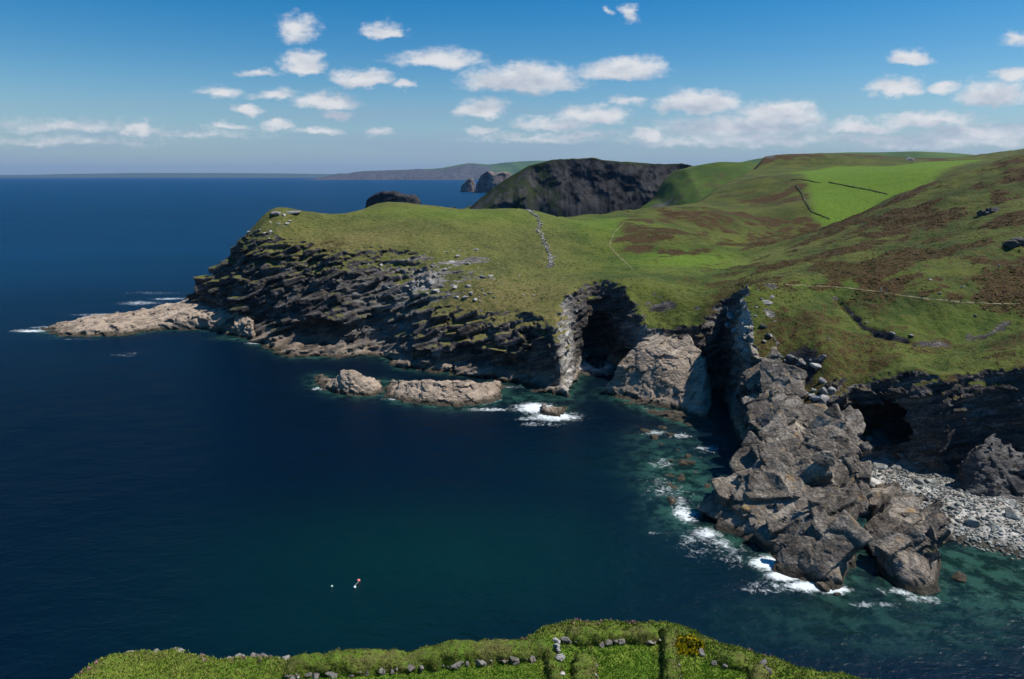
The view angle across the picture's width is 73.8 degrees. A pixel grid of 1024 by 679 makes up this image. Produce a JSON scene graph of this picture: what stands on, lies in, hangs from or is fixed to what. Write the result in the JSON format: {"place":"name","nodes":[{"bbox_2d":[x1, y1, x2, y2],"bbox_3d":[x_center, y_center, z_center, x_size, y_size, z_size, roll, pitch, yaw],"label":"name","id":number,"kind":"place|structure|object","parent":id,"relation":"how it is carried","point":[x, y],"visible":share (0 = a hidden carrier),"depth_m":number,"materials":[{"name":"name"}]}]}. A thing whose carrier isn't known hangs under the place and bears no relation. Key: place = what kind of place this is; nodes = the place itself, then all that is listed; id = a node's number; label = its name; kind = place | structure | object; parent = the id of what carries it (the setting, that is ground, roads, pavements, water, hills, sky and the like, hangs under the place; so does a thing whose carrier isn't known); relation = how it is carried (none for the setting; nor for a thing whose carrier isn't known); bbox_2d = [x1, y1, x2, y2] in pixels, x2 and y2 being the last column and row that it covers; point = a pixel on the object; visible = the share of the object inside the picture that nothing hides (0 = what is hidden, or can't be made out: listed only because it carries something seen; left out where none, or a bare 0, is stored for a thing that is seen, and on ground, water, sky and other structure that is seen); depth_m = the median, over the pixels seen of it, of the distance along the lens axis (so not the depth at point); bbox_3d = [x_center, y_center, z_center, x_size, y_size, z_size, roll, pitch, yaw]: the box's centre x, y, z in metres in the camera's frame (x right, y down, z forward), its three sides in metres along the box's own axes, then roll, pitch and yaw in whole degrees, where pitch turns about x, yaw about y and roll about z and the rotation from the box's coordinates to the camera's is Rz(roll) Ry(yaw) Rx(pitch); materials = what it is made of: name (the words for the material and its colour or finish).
{"place":"outdoors","nodes":[
{"label":"outdoors","id":0,"kind":"place"},
{"bbox_2d":[0,173,333,177],"bbox_3d":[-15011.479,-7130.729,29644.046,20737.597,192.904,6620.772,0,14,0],"label":"distant coast","id":1,"kind":"structure","parent":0,"point":[194,175],"depth_m":27290.99},
{"bbox_2d":[308,161,545,179],"bbox_3d":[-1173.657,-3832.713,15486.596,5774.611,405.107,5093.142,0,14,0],"label":"distant coast","id":2,"kind":"structure","parent":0,"point":[473,171],"depth_m":13613.11},
{"bbox_2d":[74,621,849,678],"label":"clifftop","id":3,"kind":"structure","parent":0,"point":[111,672],"depth_m":31.31,"materials":[{"name":"green plant"}]},
{"bbox_2d":[282,639,548,678],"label":"bank","id":4,"kind":"structure","parent":3,"relation":"on","point":[484,646],"depth_m":31.30,"materials":[{"name":"plant"}]},
{"bbox_2d":[78,618,858,676],"bbox_3d":[-1.680,15.109,32.131,39.349,1.205,6.321,0,14,-1],"label":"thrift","id":5,"kind":"object","parent":3,"relation":"on","point":[260,658],"visible":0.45,"depth_m":31.96,"materials":[{"name":"plant"}]},
{"bbox_2d":[71,619,877,678],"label":"grass","id":6,"kind":"structure","parent":3,"relation":"on","point":[532,635],"depth_m":31.54,"materials":[{"name":"green plant"}]},
{"bbox_2d":[280,644,747,678],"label":"lawn grass","id":7,"kind":"structure","parent":3,"relation":"on","point":[608,657],"depth_m":31.15,"materials":[{"name":"green plant"}]},
{"bbox_2d":[284,621,770,678],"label":"wall grass","id":8,"kind":"structure","parent":3,"relation":"on","point":[560,669],"depth_m":31.51,"materials":[{"name":"green plant"}]},
{"bbox_2d":[543,637,564,678],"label":"ruined wall","id":9,"kind":"structure","parent":3,"relation":"on","point":[559,658],"depth_m":31.17,"materials":[{"name":"green plant"}]},
{"bbox_2d":[572,652,597,678],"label":"ruined wall","id":10,"kind":"structure","parent":3,"relation":"on","point":[583,659],"depth_m":30.98,"materials":[{"name":"plant"}]},
{"bbox_2d":[560,623,660,647],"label":"ruined wall","id":11,"kind":"structure","parent":3,"relation":"on","point":[605,632],"depth_m":33.00,"materials":[{"name":"plant"}]},
{"bbox_2d":[659,627,681,678],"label":"ruined wall","id":12,"kind":"structure","parent":3,"relation":"on","point":[668,652],"depth_m":31.53,"materials":[{"name":"plant"}]},
{"bbox_2d":[675,633,705,655],"bbox_3d":[8.391,14.531,32.682,1.865,0.623,1.326,0,14,0],"label":"gorse bush","id":13,"kind":"object","parent":3,"relation":"on","point":[690,644],"visible":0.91,"depth_m":32.44,"materials":[{"name":"yellow plant"}]},
{"bbox_2d":[697,648,704,656],"bbox_3d":[8.918,15.077,32.551,0.453,0.857,0.628,1,14,5],"label":"rock","id":14,"kind":"object","parent":3,"relation":"on","point":[701,651],"visible":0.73,"depth_m":32.27,"materials":[{"name":"grey stone"}]},
{"bbox_2d":[711,649,749,670],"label":"ruined wall","id":15,"kind":"structure","parent":3,"relation":"on","point":[737,656],"depth_m":31.45,"materials":[{"name":"plant"}]},
{"bbox_2d":[747,659,772,678],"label":"ruined wall","id":16,"kind":"structure","parent":3,"relation":"on","point":[760,669],"depth_m":30.79,"materials":[{"name":"plant"}]},
{"bbox_2d":[0,178,1023,678],"bbox_3d":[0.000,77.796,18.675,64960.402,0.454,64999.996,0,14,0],"label":"sea","id":17,"kind":"structure","parent":0,"point":[214,494],"depth_m":171.18,"materials":[{"name":"liquid"}]},
{"bbox_2d":[41,298,256,339],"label":"rock spit","id":18,"kind":"structure","parent":17,"relation":"in","point":[186,314],"depth_m":364.35,"materials":[{"name":"beige stone"}]},
{"bbox_2d":[313,369,383,396],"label":"sea rock","id":19,"kind":"object","parent":17,"relation":"in","point":[355,383],"visible":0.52,"depth_m":257.96,"materials":[{"name":"grey stone"}]},
{"bbox_2d":[365,191,420,207],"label":"sea stack","id":20,"kind":"object","parent":17,"relation":"in","point":[387,196],"visible":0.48,"depth_m":1437.38,"materials":[{"name":"grey stone"}]},
{"bbox_2d":[383,379,506,406],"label":"sea rock","id":21,"kind":"object","parent":17,"relation":"in","point":[453,393],"visible":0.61,"depth_m":249.56,"materials":[{"name":"grey stone"}]},
{"bbox_2d":[460,179,474,191],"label":"sea stack","id":22,"kind":"object","parent":17,"relation":"in","point":[468,185],"visible":0.98,"depth_m":3441.04,"materials":[{"name":"grey stone"}]},
{"bbox_2d":[473,171,511,192],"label":"sea stack","id":23,"kind":"object","parent":17,"relation":"in","point":[488,181],"visible":0.68,"depth_m":3256.11,"materials":[{"name":"grey stone"}]},
{"bbox_2d":[539,404,567,416],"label":"sea rock","id":24,"kind":"object","parent":17,"relation":"in","point":[551,411],"visible":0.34,"depth_m":235.42,"materials":[{"name":"stone"}]},
{"bbox_2d":[634,425,649,432],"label":"sea rock","id":25,"kind":"object","parent":17,"relation":"in","point":[644,430],"visible":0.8,"depth_m":219.27,"materials":[{"name":"stone"}]},
{"bbox_2d":[650,435,657,439],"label":"sea rock","id":26,"kind":"object","parent":17,"relation":"in","point":[653,437],"visible":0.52,"depth_m":213.41,"materials":[{"name":"brown stone"}]},
{"bbox_2d":[603,333,714,426],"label":"rock buttress","id":27,"kind":"object","parent":17,"relation":"in","point":[661,371],"visible":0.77,"depth_m":248.37,"materials":[{"name":"grey stone"}]},
{"bbox_2d":[667,496,675,504],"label":"sea rock","id":28,"kind":"object","parent":17,"relation":"in","point":[671,500],"visible":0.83,"depth_m":171.92,"materials":[{"name":"brown stone"}]},
{"bbox_2d":[677,474,684,480],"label":"sea rock","id":29,"kind":"object","parent":17,"relation":"in","point":[680,477],"visible":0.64,"depth_m":185.26,"materials":[{"name":"brown stone"}]},
{"bbox_2d":[678,460,688,465],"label":"sea rock","id":30,"kind":"object","parent":17,"relation":"in","point":[682,462],"visible":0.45,"depth_m":194.12,"materials":[{"name":"stone"}]},
{"bbox_2d":[678,460,695,464],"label":"sea rock","id":31,"kind":"object","parent":17,"relation":"in","point":[690,462],"visible":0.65,"depth_m":194.81,"materials":[{"name":"brown stone"}]},
{"bbox_2d":[814,580,829,591],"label":"sea rock","id":32,"kind":"object","parent":17,"relation":"in","point":[822,586],"visible":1,"depth_m":135.64,"materials":[{"name":"grey stone"}]},
{"bbox_2d":[863,481,955,595],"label":"sea rock","id":33,"kind":"object","parent":17,"relation":"in","point":[907,541],"visible":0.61,"depth_m":142.46,"materials":[{"name":"grey stone"}]},
{"bbox_2d":[951,571,966,582],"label":"sea rock","id":34,"kind":"object","parent":17,"relation":"in","point":[958,576],"visible":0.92,"depth_m":139.22,"materials":[{"name":"grey stone"}]},
{"bbox_2d":[0,0,1023,174],"label":"sky","id":35,"kind":"structure","parent":0,"point":[87,86],"materials":[{"name":"blue"}]},
{"bbox_2d":[464,157,691,216],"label":"headland","id":36,"kind":"structure","parent":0,"point":[571,187],"depth_m":1264.30,"materials":[{"name":"grey stone"}]},
{"bbox_2d":[186,153,1023,556],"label":"headland","id":37,"kind":"structure","parent":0,"point":[936,415],"depth_m":289.28,"materials":[{"name":"green plant"}]},
{"bbox_2d":[271,211,280,215],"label":"rock outcrop","id":38,"kind":"object","parent":37,"relation":"on","point":[275,213],"visible":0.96,"depth_m":383.42,"materials":[{"name":"grey stone"}]},
{"bbox_2d":[286,207,307,214],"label":"rock outcrop","id":39,"kind":"object","parent":37,"relation":"on","point":[294,212],"visible":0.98,"depth_m":387.97,"materials":[{"name":"grey stone"}]},
{"bbox_2d":[526,209,555,268],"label":"ruined wall","id":40,"kind":"structure","parent":37,"relation":"on","point":[550,261],"depth_m":378.86,"materials":[{"name":"grey stone"}]},
{"bbox_2d":[576,342,620,375],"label":"cove stones","id":41,"kind":"object","parent":37,"relation":"on","point":[594,365],"visible":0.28,"depth_m":290.78,"materials":[{"name":"grey stone"}]},
{"bbox_2d":[232,204,1023,385],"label":"grass tussocks","id":42,"kind":"object","parent":37,"relation":"on","point":[948,259],"depth_m":278.05,"materials":[{"name":"green plant"}]},
{"bbox_2d":[726,309,735,319],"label":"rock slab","id":43,"kind":"object","parent":37,"relation":"on","point":[729,315],"visible":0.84,"depth_m":252.08,"materials":[{"name":"grey stone"}]},
{"bbox_2d":[762,300,772,304],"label":"rock slab","id":44,"kind":"object","parent":37,"relation":"on","point":[767,302],"visible":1,"depth_m":232.25,"materials":[{"name":"grey stone"}]},
{"bbox_2d":[697,312,872,590],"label":"rock crag","id":45,"kind":"structure","parent":37,"relation":"on","point":[792,495],"depth_m":158.35,"materials":[{"name":"grey stone"}]},
{"bbox_2d":[786,354,795,359],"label":"boulder","id":46,"kind":"object","parent":37,"relation":"on","point":[790,356],"visible":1,"depth_m":211.24,"materials":[{"name":"grey stone"}]},
{"bbox_2d":[810,363,821,368],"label":"boulder","id":47,"kind":"object","parent":37,"relation":"on","point":[816,366],"visible":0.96,"depth_m":201.00,"materials":[{"name":"grey stone"}]},
{"bbox_2d":[811,393,821,400],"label":"boulder","id":48,"kind":"object","parent":37,"relation":"on","point":[815,398],"visible":0.84,"depth_m":189.26,"materials":[{"name":"grey stone"}]},
{"bbox_2d":[616,168,1023,316],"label":"heather","id":49,"kind":"object","parent":37,"relation":"on","point":[928,252],"visible":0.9,"depth_m":278.80,"materials":[{"name":"brown plant"}]},
{"bbox_2d":[817,354,826,362],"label":"boulder","id":50,"kind":"object","parent":37,"relation":"on","point":[821,357],"visible":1,"depth_m":201.99,"materials":[{"name":"grey stone"}]},
{"bbox_2d":[818,377,826,383],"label":"boulder","id":51,"kind":"object","parent":37,"relation":"on","point":[821,380],"visible":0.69,"depth_m":195.36,"materials":[{"name":"grey stone"}]},
{"bbox_2d":[819,387,827,394],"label":"boulder","id":52,"kind":"object","parent":37,"relation":"on","point":[822,390],"visible":0.94,"depth_m":189.34,"materials":[{"name":"grey stone"}]},
{"bbox_2d":[819,394,829,401],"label":"boulder","id":53,"kind":"object","parent":37,"relation":"on","point":[824,398],"visible":1,"depth_m":187.96,"materials":[{"name":"grey stone"}]},
{"bbox_2d":[828,386,836,393],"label":"boulder","id":54,"kind":"object","parent":37,"relation":"on","point":[831,390],"visible":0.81,"depth_m":190.33,"materials":[{"name":"grey stone"}]},
{"bbox_2d":[865,436,877,441],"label":"boulder","id":55,"kind":"object","parent":37,"relation":"on","point":[871,439],"visible":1,"depth_m":196.91,"materials":[{"name":"stone"}]},
{"bbox_2d":[872,462,877,469],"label":"boulder","id":56,"kind":"object","parent":37,"relation":"on","point":[874,464],"visible":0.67,"depth_m":185.24,"materials":[{"name":"stone"}]},
{"bbox_2d":[877,463,887,469],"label":"boulder","id":57,"kind":"object","parent":37,"relation":"on","point":[881,466],"visible":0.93,"depth_m":184.23,"materials":[{"name":"stone"}]},
{"bbox_2d":[890,462,901,469],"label":"boulder","id":58,"kind":"object","parent":37,"relation":"on","point":[894,466],"visible":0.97,"depth_m":183.58,"materials":[{"name":"stone"}]},
{"bbox_2d":[915,478,924,486],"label":"boulder","id":59,"kind":"object","parent":37,"relation":"on","point":[919,481],"visible":0.89,"depth_m":174.06,"materials":[{"name":"stone"}]},
{"bbox_2d":[925,478,937,483],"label":"boulder","id":60,"kind":"object","parent":37,"relation":"on","point":[930,481],"visible":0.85,"depth_m":174.53,"materials":[{"name":"stone"}]},
{"bbox_2d":[857,431,1023,559],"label":"beach stones","id":61,"kind":"object","parent":37,"relation":"on","point":[908,482],"visible":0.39,"depth_m":164.48,"materials":[{"name":"grey stone"}]},
{"bbox_2d":[868,477,881,487],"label":"rock slab","id":62,"kind":"object","parent":61,"relation":"on","point":[874,482],"visible":0.26,"depth_m":172.92,"materials":[{"name":"white stone"}]},
{"bbox_2d":[950,433,1023,501],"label":"boulder","id":63,"kind":"object","parent":61,"relation":"on","point":[992,466],"visible":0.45,"depth_m":170.44,"materials":[{"name":"grey stone"}]},
{"bbox_2d":[939,480,946,486],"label":"boulder","id":64,"kind":"object","parent":37,"relation":"on","point":[942,483],"visible":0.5,"depth_m":175.38,"materials":[{"name":"stone"}]},
{"bbox_2d":[964,515,979,527],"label":"boulder","id":65,"kind":"object","parent":37,"relation":"on","point":[972,521],"visible":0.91,"depth_m":156.64,"materials":[{"name":"stone"}]},
{"bbox_2d":[976,207,999,215],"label":"rock outcrop","id":66,"kind":"object","parent":37,"relation":"on","point":[987,211],"visible":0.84,"depth_m":294.56,"materials":[{"name":"grey stone"}]},
{"bbox_2d":[989,523,1001,531],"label":"boulder","id":67,"kind":"object","parent":37,"relation":"on","point":[998,528],"visible":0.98,"depth_m":155.17,"materials":[{"name":"stone"}]},
{"bbox_2d":[1002,237,1023,247],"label":"rock outcrop","id":68,"kind":"object","parent":37,"relation":"on","point":[1015,242],"visible":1,"depth_m":247.10,"materials":[{"name":"grey stone"}]},
{"bbox_2d":[1005,508,1022,520],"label":"boulder","id":69,"kind":"object","parent":37,"relation":"on","point":[1011,514],"visible":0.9,"depth_m":157.67,"materials":[{"name":"stone"}]},
{"bbox_2d":[1009,499,1018,507],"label":"boulder","id":70,"kind":"object","parent":37,"relation":"on","point":[1012,502],"visible":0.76,"depth_m":163.79,"materials":[{"name":"stone"}]},
{"bbox_2d":[609,223,632,268],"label":"path","id":71,"kind":"structure","parent":0,"point":[613,250],"depth_m":377.72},
{"bbox_2d":[640,162,757,208],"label":"green headland","id":72,"kind":"structure","parent":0,"point":[692,184],"depth_m":1147.80,"materials":[{"name":"green plant"}]},
{"bbox_2d":[636,149,1023,219],"bbox_3d":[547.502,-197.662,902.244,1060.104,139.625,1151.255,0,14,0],"label":"fields","id":73,"kind":"structure","parent":0,"point":[766,185],"depth_m":566.56,"materials":[{"name":"green plant"}]},
{"bbox_2d":[791,179,819,182],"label":"hedge bank","id":74,"kind":"structure","parent":73,"relation":"on","point":[805,180],"depth_m":586.33,"materials":[{"name":"green plant"}]},
{"bbox_2d":[795,185,829,218],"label":"hedge bank","id":75,"kind":"structure","parent":73,"relation":"on","point":[802,195],"depth_m":514.27,"materials":[{"name":"green plant"}]},
{"bbox_2d":[829,182,887,193],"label":"hedge bank","id":76,"kind":"structure","parent":73,"relation":"on","point":[859,187],"depth_m":532.62,"materials":[{"name":"green plant"}]},
{"bbox_2d":[744,151,970,163],"bbox_3d":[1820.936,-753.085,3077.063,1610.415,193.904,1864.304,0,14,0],"label":"distant hill","id":77,"kind":"structure","parent":0,"point":[915,154],"depth_m":3101.10,"materials":[{"name":"green plant"}]},
{"bbox_2d":[758,283,1019,303],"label":"path","id":78,"kind":"structure","parent":0,"point":[904,295],"depth_m":221.99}
]}

